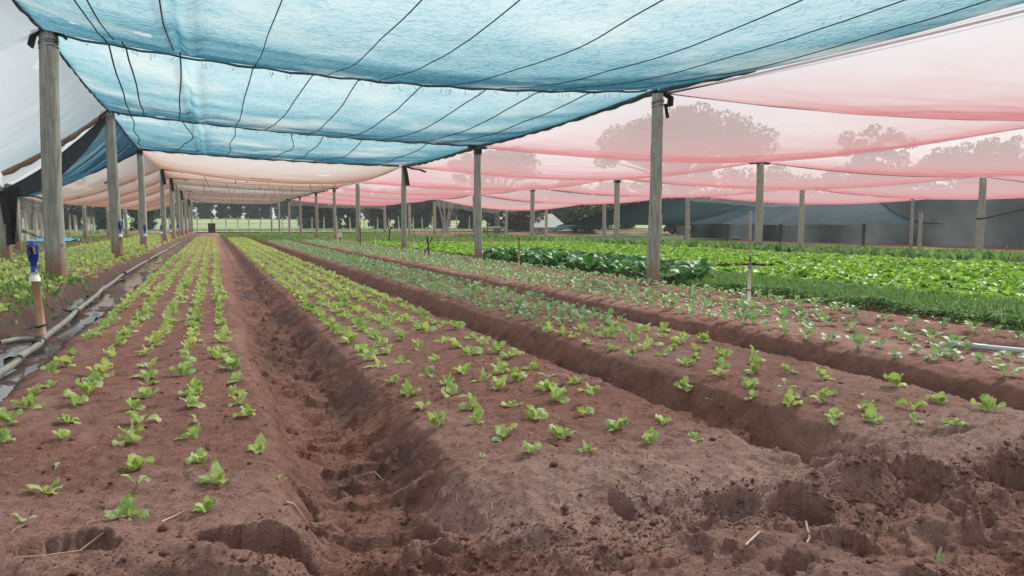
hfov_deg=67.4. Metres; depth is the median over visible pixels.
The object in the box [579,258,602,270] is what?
chard plant
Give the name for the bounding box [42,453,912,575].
root litter
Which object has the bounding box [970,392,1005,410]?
lettuce seedling
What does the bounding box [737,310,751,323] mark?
cabbage seedling
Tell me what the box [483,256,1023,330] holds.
herb carpet
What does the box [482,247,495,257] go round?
chard plant
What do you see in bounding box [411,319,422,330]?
lettuce seedling
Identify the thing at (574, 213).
tree
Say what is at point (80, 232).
meadow grass
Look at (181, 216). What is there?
support post
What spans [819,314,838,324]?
cabbage seedling
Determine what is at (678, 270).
chard plant
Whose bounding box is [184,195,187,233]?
support post
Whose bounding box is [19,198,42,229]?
tree
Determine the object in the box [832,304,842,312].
cabbage seedling
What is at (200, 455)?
lettuce seedling
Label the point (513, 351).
lettuce seedling
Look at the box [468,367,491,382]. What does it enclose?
lettuce seedling
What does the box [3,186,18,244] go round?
plastic drape
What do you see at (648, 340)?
lettuce seedling
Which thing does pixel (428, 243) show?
forked stick
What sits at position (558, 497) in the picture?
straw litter
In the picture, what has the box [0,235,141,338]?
weeds
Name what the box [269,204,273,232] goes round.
support post
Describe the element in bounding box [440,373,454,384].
lettuce seedling
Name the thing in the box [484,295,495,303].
cabbage seedling
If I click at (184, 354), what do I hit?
lettuce seedling
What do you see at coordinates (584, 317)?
cabbage seedling
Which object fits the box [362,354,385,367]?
lettuce seedling
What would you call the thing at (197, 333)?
lettuce seedling
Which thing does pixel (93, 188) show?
shade net
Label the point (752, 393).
lettuce seedling
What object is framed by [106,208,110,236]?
support post
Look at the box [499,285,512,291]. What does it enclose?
cabbage seedling
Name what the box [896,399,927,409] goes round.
lettuce seedling
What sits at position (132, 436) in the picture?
lettuce seedling
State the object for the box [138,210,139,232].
support post
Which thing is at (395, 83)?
shade net
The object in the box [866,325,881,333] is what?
cabbage seedling
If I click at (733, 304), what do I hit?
cabbage seedling
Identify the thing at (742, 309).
cabbage seedling
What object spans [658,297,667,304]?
cabbage seedling
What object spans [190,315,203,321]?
lettuce seedling
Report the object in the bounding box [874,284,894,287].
lime lettuce
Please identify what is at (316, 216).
support post
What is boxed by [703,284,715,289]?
cabbage seedling
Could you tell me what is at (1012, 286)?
lime lettuce
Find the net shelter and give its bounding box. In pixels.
[684,202,938,246]
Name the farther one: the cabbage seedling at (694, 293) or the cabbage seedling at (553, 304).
the cabbage seedling at (694, 293)
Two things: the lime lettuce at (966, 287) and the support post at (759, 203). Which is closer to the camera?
the lime lettuce at (966, 287)
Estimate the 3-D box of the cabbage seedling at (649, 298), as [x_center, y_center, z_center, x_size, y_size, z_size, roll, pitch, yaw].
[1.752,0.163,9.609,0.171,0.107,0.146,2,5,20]
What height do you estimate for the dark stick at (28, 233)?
0.579 m
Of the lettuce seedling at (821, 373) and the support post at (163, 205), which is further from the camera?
the support post at (163, 205)
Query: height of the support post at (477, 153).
3.580 m
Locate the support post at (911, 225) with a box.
[909,198,914,248]
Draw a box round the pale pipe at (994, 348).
[949,341,1023,353]
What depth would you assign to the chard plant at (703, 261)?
15.05 m
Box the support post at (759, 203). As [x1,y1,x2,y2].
[749,162,769,245]
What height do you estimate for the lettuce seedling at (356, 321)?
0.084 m
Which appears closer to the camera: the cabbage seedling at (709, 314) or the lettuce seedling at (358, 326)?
the lettuce seedling at (358, 326)
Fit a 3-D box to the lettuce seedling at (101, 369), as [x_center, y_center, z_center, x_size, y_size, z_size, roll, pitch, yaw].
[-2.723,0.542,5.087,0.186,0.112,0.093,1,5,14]
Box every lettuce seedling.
[0,407,22,425]
[0,428,15,441]
[10,393,45,409]
[12,513,36,521]
[25,383,41,394]
[25,476,62,494]
[40,360,59,373]
[40,380,57,387]
[51,428,71,438]
[53,355,75,366]
[57,414,81,423]
[64,388,88,405]
[67,347,76,353]
[75,378,102,395]
[81,332,90,340]
[81,371,103,382]
[86,361,113,376]
[89,327,103,336]
[94,356,112,368]
[98,318,111,327]
[101,316,117,324]
[103,344,115,356]
[105,492,149,520]
[108,309,117,316]
[109,313,121,319]
[112,417,144,445]
[114,334,126,344]
[116,328,132,336]
[121,474,150,483]
[124,453,154,470]
[125,397,145,409]
[125,410,161,422]
[129,368,157,377]
[130,309,149,318]
[131,321,142,327]
[132,385,159,398]
[135,344,154,355]
[136,357,157,367]
[137,316,144,321]
[139,374,159,384]
[142,309,153,315]
[144,334,164,345]
[145,303,156,310]
[151,327,169,336]
[160,317,175,327]
[162,320,170,333]
[163,303,174,310]
[164,309,172,318]
[168,318,178,325]
[169,362,195,375]
[173,421,201,440]
[174,303,179,312]
[178,342,192,351]
[178,379,202,395]
[179,348,196,362]
[180,392,205,407]
[183,331,200,336]
[183,337,196,344]
[184,320,200,325]
[185,314,193,320]
[185,446,208,464]
[187,306,198,311]
[187,327,199,332]
[187,332,202,341]
[188,321,199,327]
[189,377,201,387]
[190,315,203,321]
[191,308,202,316]
[192,496,217,512]
[198,459,227,483]
[207,346,227,358]
[213,332,232,342]
[214,330,228,338]
[214,344,230,351]
[215,310,223,316]
[215,318,227,325]
[218,325,231,333]
[219,357,243,369]
[223,350,235,359]
[227,370,242,383]
[228,389,247,406]
[229,384,239,394]
[233,403,255,417]
[247,432,266,453]
[301,300,311,308]
[304,303,315,310]
[313,306,322,314]
[317,310,325,317]
[318,316,331,321]
[320,298,331,306]
[323,319,335,327]
[330,305,340,312]
[330,323,346,331]
[332,301,343,307]
[334,324,344,333]
[336,307,345,313]
[336,309,353,316]
[338,295,351,302]
[340,332,357,342]
[342,313,351,319]
[343,325,356,336]
[351,318,360,324]
[352,305,366,312]
[352,317,364,328]
[354,345,366,351]
[357,319,372,329]
[358,295,365,302]
[358,349,377,359]
[359,343,379,355]
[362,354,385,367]
[363,329,378,334]
[364,313,373,318]
[368,328,380,339]
[371,300,382,306]
[373,313,387,323]
[373,336,393,346]
[381,319,396,328]
[381,344,391,353]
[382,304,391,312]
[384,373,398,382]
[388,312,400,318]
[394,355,411,363]
[396,330,408,339]
[397,297,407,304]
[398,313,414,322]
[400,378,420,396]
[408,304,416,311]
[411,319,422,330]
[412,339,423,349]
[412,401,430,408]
[416,306,429,313]
[417,321,437,331]
[418,365,433,376]
[427,410,445,428]
[428,353,439,361]
[433,335,449,343]
[437,320,448,326]
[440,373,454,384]
[441,376,466,397]
[449,320,465,329]
[449,338,461,347]
[452,362,470,374]
[459,392,479,409]
[462,345,482,355]
[464,332,478,338]
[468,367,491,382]
[468,405,484,424]
[476,336,490,344]
[486,423,516,441]
[487,340,505,352]
[487,357,509,373]
[491,374,507,389]
[500,347,524,357]
[501,400,522,406]
[510,367,527,380]
[521,360,537,369]
[522,440,541,452]
[525,404,548,419]
[534,379,553,390]
[542,321,554,332]
[548,383,569,403]
[549,424,577,438]
[555,325,571,334]
[565,375,580,383]
[568,332,580,337]
[573,323,588,331]
[577,381,600,394]
[577,406,594,415]
[577,438,596,451]
[581,337,593,344]
[594,324,604,329]
[598,327,617,337]
[605,317,619,324]
[605,416,629,430]
[606,343,619,350]
[610,324,621,333]
[616,322,626,329]
[624,329,632,337]
[624,346,636,356]
[630,333,639,341]
[636,324,650,332]
[637,343,650,349]
[642,427,658,443]
[644,334,664,345]
[654,348,671,356]
[655,332,668,336]
[655,413,671,424]
[657,322,670,330]
[668,343,677,348]
[670,334,686,343]
[673,376,692,391]
[676,355,696,366]
[680,331,690,338]
[686,352,700,359]
[688,431,703,441]
[691,343,701,350]
[696,331,710,342]
[707,365,728,375]
[713,357,731,367]
[715,347,733,356]
[741,376,759,389]
[743,362,758,374]
[744,389,758,399]
[749,349,765,362]
[778,378,796,386]
[781,363,798,373]
[782,388,802,406]
[784,388,800,398]
[810,386,831,402]
[816,367,835,379]
[824,407,843,425]
[857,400,874,409]
[861,404,883,422]
[883,372,907,386]
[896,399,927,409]
[909,411,925,423]
[925,391,947,403]
[939,417,969,425]
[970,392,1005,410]
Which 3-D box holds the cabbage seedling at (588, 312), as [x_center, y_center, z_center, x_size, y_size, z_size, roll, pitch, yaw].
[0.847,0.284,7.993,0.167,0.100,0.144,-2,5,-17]
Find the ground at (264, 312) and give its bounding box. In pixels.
[0,230,1023,575]
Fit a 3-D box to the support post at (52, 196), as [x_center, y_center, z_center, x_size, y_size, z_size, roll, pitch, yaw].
[-6.290,-1.638,10.553,0.449,3.753,0.314,-2,5,-21]
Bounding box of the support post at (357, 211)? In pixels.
[356,183,359,242]
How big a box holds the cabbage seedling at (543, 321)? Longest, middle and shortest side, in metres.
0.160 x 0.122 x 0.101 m
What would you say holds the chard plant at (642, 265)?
on the ground at (264, 312)
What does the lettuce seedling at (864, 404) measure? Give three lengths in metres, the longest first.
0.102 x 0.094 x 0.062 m
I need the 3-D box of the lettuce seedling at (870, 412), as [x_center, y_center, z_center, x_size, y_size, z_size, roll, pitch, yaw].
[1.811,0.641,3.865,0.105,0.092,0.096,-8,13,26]
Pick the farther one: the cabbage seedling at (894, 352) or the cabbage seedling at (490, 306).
the cabbage seedling at (490, 306)
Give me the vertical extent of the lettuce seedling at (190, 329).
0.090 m
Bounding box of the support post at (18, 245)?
[15,198,22,248]
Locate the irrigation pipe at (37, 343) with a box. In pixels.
[0,242,179,377]
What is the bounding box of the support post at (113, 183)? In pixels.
[99,110,122,257]
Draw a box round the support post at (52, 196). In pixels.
[27,28,67,277]
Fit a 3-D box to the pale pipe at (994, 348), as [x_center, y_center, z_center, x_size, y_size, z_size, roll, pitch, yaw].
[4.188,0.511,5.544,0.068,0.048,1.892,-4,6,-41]
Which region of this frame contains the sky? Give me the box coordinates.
[0,0,1023,218]
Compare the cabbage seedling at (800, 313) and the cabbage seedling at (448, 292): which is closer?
the cabbage seedling at (800, 313)
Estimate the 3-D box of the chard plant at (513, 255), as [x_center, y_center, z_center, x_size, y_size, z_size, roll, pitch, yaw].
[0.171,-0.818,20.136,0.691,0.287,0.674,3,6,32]
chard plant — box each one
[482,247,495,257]
[483,248,504,258]
[487,249,504,259]
[496,251,510,259]
[500,250,516,261]
[505,252,522,258]
[514,248,541,261]
[521,251,539,261]
[530,252,555,264]
[543,251,564,264]
[544,252,564,264]
[558,255,572,266]
[559,255,581,267]
[565,251,582,254]
[569,255,599,269]
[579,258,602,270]
[591,259,613,270]
[594,252,614,262]
[596,261,628,273]
[600,255,624,260]
[608,261,636,274]
[614,256,642,272]
[623,264,644,275]
[628,254,646,262]
[629,261,664,275]
[659,265,703,278]
[660,259,680,271]
[660,263,677,272]
[673,263,715,274]
[676,264,700,269]
[680,261,717,269]
[680,266,714,278]
[688,258,713,270]
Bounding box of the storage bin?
[208,223,214,232]
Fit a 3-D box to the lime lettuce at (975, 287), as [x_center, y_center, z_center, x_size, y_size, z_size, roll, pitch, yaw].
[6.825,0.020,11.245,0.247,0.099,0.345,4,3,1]
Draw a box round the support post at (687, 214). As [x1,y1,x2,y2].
[685,198,689,240]
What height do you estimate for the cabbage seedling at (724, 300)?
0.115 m
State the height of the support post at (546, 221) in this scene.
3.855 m
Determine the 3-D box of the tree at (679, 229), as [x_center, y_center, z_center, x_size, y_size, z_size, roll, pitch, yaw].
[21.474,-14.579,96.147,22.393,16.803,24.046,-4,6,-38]
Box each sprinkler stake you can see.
[413,231,414,251]
[517,234,519,263]
[746,250,753,300]
[904,246,907,263]
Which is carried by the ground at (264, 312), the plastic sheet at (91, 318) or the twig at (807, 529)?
the twig at (807, 529)
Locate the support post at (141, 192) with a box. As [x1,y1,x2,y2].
[136,149,147,246]
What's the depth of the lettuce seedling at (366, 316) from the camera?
8.23 m
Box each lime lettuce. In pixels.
[781,274,797,277]
[810,275,825,278]
[842,279,855,283]
[862,281,877,284]
[869,278,890,283]
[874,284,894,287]
[891,279,906,282]
[899,282,918,287]
[901,276,919,281]
[913,282,923,287]
[915,279,935,285]
[919,287,944,293]
[922,282,936,287]
[939,279,958,287]
[942,289,959,294]
[950,282,964,285]
[953,285,974,289]
[957,278,971,283]
[961,290,986,295]
[963,281,979,286]
[971,286,987,291]
[976,280,990,285]
[978,284,996,289]
[981,291,1005,295]
[983,281,1002,286]
[990,286,1020,295]
[995,295,1018,299]
[996,284,1015,288]
[998,281,1013,284]
[999,279,1018,282]
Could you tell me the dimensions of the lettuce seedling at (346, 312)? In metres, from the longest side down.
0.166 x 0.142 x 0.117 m
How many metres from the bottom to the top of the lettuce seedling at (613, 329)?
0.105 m
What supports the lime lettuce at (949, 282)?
on the ground at (264, 312)
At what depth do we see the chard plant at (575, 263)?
16.90 m
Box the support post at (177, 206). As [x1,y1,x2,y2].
[175,185,180,237]
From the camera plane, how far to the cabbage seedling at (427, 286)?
11.46 m
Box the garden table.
[482,227,500,233]
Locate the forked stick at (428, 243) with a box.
[423,237,431,254]
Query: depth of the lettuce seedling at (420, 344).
6.10 m
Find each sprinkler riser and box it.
[26,242,46,337]
[118,221,125,261]
[143,224,147,251]
[160,225,163,245]
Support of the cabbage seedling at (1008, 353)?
on the ground at (264, 312)
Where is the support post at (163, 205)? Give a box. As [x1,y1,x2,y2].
[160,169,181,242]
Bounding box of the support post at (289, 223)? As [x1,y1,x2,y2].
[286,199,290,234]
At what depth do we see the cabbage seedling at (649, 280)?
12.35 m
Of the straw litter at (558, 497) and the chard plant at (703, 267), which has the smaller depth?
the straw litter at (558, 497)
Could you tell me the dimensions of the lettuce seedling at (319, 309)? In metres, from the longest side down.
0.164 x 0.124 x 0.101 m
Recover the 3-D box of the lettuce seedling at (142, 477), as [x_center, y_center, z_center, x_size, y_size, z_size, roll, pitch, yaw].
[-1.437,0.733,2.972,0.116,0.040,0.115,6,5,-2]
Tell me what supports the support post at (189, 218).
on the ground at (264, 312)
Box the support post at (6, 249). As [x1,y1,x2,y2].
[0,191,41,258]
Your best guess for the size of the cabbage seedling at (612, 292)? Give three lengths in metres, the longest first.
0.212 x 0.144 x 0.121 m
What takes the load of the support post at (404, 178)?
on the ground at (264, 312)
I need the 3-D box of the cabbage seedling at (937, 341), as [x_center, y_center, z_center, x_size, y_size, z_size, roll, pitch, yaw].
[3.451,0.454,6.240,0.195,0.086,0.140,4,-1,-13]
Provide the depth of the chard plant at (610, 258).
16.56 m
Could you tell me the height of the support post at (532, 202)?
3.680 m
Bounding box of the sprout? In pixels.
[926,538,946,562]
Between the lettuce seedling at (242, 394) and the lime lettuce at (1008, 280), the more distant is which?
the lime lettuce at (1008, 280)
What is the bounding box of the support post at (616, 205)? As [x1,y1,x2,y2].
[613,180,620,239]
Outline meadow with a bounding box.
[541,234,717,239]
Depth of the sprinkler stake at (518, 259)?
18.27 m
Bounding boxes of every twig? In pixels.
[14,532,103,557]
[161,509,187,521]
[283,500,303,517]
[745,531,764,545]
[805,521,809,541]
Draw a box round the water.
[0,239,193,400]
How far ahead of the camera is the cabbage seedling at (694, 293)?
10.00 m
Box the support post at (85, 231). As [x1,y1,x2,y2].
[82,206,87,238]
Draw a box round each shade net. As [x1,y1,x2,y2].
[0,0,105,175]
[3,118,137,197]
[12,0,1023,167]
[23,153,187,210]
[143,151,400,187]
[173,176,335,203]
[291,27,1023,205]
[442,129,1023,209]
[712,176,1023,203]
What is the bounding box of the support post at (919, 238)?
[917,213,922,247]
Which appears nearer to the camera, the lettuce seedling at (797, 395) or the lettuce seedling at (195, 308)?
the lettuce seedling at (797, 395)
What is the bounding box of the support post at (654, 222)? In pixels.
[646,90,673,284]
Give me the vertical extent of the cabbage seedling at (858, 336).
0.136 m
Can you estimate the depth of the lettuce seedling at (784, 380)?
4.79 m
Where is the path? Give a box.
[194,231,240,231]
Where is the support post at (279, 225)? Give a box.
[278,202,280,233]
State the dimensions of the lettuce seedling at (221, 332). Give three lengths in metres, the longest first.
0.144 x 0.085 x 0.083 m
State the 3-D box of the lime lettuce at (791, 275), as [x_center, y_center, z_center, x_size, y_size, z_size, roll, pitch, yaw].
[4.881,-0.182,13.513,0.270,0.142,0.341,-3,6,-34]
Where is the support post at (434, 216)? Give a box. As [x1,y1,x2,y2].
[433,200,435,234]
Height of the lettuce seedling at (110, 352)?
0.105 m
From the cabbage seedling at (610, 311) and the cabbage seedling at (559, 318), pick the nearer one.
the cabbage seedling at (559, 318)
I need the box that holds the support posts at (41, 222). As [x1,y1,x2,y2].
[20,210,94,240]
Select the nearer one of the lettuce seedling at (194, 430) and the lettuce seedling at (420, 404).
the lettuce seedling at (194, 430)
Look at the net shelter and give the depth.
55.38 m
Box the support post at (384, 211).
[383,205,385,231]
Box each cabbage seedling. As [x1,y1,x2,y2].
[423,283,433,290]
[443,289,451,296]
[450,291,463,298]
[458,293,467,300]
[465,285,476,293]
[475,287,482,294]
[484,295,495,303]
[486,304,495,311]
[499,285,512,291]
[499,295,512,303]
[499,302,517,307]
[502,305,509,313]
[507,287,518,295]
[507,309,518,317]
[511,302,522,311]
[512,296,523,304]
[519,306,530,313]
[519,311,530,319]
[520,276,530,283]
[521,294,528,302]
[521,301,536,309]
[526,290,537,300]
[527,313,538,323]
[530,306,538,315]
[531,303,544,308]
[533,281,544,287]
[534,292,546,301]
[536,319,546,325]
[540,307,553,312]
[542,311,552,320]
[544,301,560,309]
[551,307,567,316]
[552,315,571,324]
[557,302,578,307]
[563,303,574,313]
[566,311,578,321]
[570,307,586,316]
[573,315,589,322]
[584,307,602,314]
[586,310,599,319]
[589,288,597,295]
[590,279,598,287]
[596,281,604,288]
[598,314,613,323]
[600,289,611,298]
[605,308,616,317]
[610,289,618,296]
[617,313,626,321]
[620,297,631,303]
[621,275,630,282]
[628,293,638,301]
[630,287,639,293]
[633,297,643,305]
[638,290,649,297]
[643,277,655,285]
[643,299,659,307]
[646,296,658,304]
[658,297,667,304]
[668,297,676,307]
[675,306,687,313]
[680,292,692,300]
[683,304,697,310]
[687,290,696,298]
[687,309,699,316]
[701,298,713,307]
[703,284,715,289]
[704,287,715,295]
[706,309,718,318]
[708,298,718,306]
[716,309,728,314]
[718,296,729,303]
[718,312,731,321]
[722,300,737,308]
[724,290,733,297]
[728,312,741,319]
[729,289,740,295]
[729,302,747,313]
[732,299,747,307]
[736,288,746,293]
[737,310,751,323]
[744,300,759,309]
[749,309,763,323]
[755,288,763,297]
[757,310,772,317]
[758,306,772,313]
[761,320,773,329]
[762,293,772,299]
[770,295,787,303]
[775,324,789,334]
[776,318,789,327]
[778,307,789,320]
[789,295,800,302]
[791,306,808,312]
[793,299,806,307]
[793,309,809,320]
[797,320,819,331]
[798,329,816,339]
[805,297,821,306]
[806,308,826,319]
[815,303,829,308]
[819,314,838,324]
[821,332,840,341]
[830,300,844,309]
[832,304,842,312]
[839,316,852,324]
[842,303,857,311]
[843,321,858,331]
[846,331,868,347]
[853,307,865,316]
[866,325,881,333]
[869,337,887,347]
[875,313,895,319]
[888,347,903,357]
[889,325,911,336]
[898,332,920,343]
[905,314,928,324]
[910,342,926,352]
[919,328,944,340]
[922,346,947,360]
[925,339,941,347]
[931,317,950,327]
[932,341,960,355]
[940,334,966,341]
[945,352,964,359]
[958,339,973,350]
[962,320,983,331]
[971,351,987,362]
[984,357,1010,366]
[986,324,1010,335]
[992,364,1023,375]
[993,350,1023,359]
[1011,330,1022,338]
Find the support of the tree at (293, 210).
on the grass field
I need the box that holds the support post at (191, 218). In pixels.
[190,202,193,231]
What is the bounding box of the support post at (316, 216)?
[312,192,319,236]
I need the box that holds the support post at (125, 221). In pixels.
[124,209,127,233]
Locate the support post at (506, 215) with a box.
[505,210,507,233]
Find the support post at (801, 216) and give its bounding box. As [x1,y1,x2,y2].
[797,190,804,243]
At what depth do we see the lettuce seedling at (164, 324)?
6.97 m
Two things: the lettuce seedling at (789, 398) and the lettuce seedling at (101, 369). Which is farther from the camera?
the lettuce seedling at (101, 369)
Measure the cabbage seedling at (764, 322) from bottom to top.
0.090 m
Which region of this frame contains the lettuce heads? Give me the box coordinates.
[367,240,1023,281]
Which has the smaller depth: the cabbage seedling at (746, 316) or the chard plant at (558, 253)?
the cabbage seedling at (746, 316)
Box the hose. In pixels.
[0,278,124,349]
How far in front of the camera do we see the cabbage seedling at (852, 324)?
7.18 m
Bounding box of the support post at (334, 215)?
[330,188,336,238]
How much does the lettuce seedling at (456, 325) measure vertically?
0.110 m
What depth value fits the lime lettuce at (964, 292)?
10.06 m
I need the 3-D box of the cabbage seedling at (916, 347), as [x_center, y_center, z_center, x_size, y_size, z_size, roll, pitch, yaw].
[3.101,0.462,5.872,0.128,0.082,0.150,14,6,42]
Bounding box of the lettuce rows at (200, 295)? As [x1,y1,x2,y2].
[0,234,388,311]
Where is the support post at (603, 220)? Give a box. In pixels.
[602,204,605,236]
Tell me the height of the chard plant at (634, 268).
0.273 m
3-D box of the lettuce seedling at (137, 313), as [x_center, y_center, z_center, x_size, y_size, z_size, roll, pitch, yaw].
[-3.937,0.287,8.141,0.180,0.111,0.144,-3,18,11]
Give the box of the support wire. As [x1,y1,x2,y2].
[663,10,1023,94]
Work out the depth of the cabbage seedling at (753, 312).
7.68 m
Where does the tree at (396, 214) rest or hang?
on the grass field
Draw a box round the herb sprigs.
[660,268,1023,329]
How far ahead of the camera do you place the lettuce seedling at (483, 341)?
6.40 m
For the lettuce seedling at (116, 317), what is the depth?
8.08 m
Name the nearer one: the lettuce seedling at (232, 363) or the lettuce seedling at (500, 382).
the lettuce seedling at (500, 382)
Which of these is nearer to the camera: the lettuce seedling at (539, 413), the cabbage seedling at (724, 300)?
the lettuce seedling at (539, 413)
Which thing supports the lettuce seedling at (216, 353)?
on the ground at (264, 312)
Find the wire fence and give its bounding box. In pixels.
[32,216,469,231]
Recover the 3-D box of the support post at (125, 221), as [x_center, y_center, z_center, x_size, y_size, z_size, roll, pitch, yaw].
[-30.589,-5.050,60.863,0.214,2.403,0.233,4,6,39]
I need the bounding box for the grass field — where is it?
[22,218,690,231]
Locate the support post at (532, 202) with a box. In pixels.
[530,190,534,235]
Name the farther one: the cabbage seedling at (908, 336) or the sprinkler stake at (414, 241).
the sprinkler stake at (414, 241)
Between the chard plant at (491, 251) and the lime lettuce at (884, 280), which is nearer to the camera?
the lime lettuce at (884, 280)
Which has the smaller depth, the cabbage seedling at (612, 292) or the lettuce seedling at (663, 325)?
the lettuce seedling at (663, 325)
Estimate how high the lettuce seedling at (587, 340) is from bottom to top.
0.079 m
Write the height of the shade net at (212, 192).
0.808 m
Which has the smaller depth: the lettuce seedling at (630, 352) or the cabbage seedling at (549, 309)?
the lettuce seedling at (630, 352)
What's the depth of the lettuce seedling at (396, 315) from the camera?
8.23 m
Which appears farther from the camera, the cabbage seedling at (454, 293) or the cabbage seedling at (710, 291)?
the cabbage seedling at (710, 291)
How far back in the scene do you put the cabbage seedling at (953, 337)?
6.35 m
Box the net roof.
[550,198,753,231]
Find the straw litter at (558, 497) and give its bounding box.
[0,339,1019,570]
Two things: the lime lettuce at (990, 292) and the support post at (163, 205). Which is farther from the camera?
the support post at (163, 205)
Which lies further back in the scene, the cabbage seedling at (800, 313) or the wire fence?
the wire fence
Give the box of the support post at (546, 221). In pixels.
[545,209,547,234]
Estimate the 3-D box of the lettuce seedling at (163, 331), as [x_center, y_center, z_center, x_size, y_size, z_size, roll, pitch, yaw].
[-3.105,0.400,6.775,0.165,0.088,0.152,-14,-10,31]
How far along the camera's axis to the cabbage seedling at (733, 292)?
10.82 m
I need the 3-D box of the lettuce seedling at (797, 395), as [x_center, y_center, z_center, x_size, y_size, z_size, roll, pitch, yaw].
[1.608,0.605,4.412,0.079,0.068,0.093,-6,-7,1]
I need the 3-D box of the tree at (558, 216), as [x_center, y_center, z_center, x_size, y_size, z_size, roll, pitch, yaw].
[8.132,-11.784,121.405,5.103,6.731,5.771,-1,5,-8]
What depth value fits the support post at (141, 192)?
26.09 m
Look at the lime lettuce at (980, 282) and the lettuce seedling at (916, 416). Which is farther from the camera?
the lime lettuce at (980, 282)
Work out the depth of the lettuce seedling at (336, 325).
7.17 m
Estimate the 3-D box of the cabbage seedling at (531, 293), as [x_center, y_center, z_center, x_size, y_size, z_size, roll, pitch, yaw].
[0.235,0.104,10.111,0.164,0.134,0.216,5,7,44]
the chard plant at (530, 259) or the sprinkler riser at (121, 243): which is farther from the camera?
the chard plant at (530, 259)
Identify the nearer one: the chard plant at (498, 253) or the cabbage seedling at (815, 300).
the cabbage seedling at (815, 300)
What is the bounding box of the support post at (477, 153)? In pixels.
[468,145,486,258]
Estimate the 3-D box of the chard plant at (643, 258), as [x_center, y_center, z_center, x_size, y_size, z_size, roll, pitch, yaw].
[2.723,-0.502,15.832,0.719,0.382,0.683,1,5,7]
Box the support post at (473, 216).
[473,196,473,236]
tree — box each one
[0,183,11,190]
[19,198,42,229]
[63,196,93,229]
[79,195,92,216]
[91,180,133,229]
[127,209,157,230]
[154,209,160,217]
[166,203,179,217]
[182,200,196,217]
[190,202,215,218]
[215,203,231,218]
[229,204,243,217]
[242,204,264,218]
[260,203,274,218]
[270,198,293,218]
[282,190,329,228]
[286,204,298,218]
[309,202,347,228]
[342,205,360,228]
[354,205,398,228]
[362,207,371,218]
[379,201,424,228]
[406,201,430,228]
[427,200,453,228]
[428,196,466,234]
[446,202,485,228]
[450,205,465,219]
[482,192,507,233]
[484,208,504,228]
[486,189,550,231]
[551,206,572,223]
[554,191,613,232]
[585,194,612,229]
[611,195,634,229]
[632,198,690,234]
[676,198,684,234]
[878,146,915,152]
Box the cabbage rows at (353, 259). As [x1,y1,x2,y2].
[268,239,622,280]
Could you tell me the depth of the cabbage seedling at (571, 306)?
8.55 m
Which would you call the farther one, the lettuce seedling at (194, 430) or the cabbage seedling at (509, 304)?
the cabbage seedling at (509, 304)
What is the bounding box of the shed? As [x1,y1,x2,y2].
[502,214,563,230]
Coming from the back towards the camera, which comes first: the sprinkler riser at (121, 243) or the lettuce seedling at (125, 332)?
the sprinkler riser at (121, 243)
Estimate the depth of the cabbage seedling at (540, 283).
12.11 m
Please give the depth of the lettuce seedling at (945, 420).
3.86 m
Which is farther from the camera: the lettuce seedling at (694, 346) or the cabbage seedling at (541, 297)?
the cabbage seedling at (541, 297)
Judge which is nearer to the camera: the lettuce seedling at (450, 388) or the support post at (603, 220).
the lettuce seedling at (450, 388)
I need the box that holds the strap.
[975,208,1023,218]
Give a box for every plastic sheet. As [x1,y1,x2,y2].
[0,345,30,367]
[28,237,80,240]
[62,295,101,310]
[83,312,104,324]
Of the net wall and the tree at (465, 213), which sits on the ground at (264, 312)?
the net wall
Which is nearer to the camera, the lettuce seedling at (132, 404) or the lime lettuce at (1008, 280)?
the lettuce seedling at (132, 404)
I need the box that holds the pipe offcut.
[0,337,34,344]
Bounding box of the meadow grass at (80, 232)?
[23,227,663,239]
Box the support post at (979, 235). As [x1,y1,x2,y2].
[974,177,986,249]
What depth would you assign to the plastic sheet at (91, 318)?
8.61 m
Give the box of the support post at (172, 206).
[169,178,187,239]
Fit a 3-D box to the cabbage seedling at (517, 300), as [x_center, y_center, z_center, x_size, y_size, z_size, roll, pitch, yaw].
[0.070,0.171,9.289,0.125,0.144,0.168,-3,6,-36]
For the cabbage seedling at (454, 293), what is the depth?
10.24 m
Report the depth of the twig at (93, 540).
2.39 m
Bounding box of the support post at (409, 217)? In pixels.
[408,203,410,233]
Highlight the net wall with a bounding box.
[690,197,1023,247]
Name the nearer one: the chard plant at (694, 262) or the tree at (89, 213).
the chard plant at (694, 262)
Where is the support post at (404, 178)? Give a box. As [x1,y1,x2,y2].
[401,166,426,248]
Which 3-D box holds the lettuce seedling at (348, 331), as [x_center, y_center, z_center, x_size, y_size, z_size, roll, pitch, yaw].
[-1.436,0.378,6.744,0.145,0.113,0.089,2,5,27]
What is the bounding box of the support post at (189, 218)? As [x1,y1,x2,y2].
[187,199,197,232]
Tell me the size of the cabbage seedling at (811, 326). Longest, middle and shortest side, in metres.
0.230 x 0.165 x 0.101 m
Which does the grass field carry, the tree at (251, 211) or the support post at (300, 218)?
the tree at (251, 211)
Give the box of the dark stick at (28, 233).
[21,229,43,238]
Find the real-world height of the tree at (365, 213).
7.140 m
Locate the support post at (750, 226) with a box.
[749,211,751,242]
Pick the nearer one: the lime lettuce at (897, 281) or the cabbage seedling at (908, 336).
the cabbage seedling at (908, 336)
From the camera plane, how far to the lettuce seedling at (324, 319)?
7.85 m
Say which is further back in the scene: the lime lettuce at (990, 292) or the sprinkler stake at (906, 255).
the sprinkler stake at (906, 255)
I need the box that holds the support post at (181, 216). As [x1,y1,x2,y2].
[180,190,193,235]
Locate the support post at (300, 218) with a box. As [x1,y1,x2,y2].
[296,196,302,235]
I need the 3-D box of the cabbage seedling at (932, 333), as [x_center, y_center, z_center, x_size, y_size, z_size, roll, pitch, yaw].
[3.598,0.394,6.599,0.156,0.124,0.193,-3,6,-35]
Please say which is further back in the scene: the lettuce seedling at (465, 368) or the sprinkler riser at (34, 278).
the sprinkler riser at (34, 278)
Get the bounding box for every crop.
[221,232,550,242]
[453,233,1023,261]

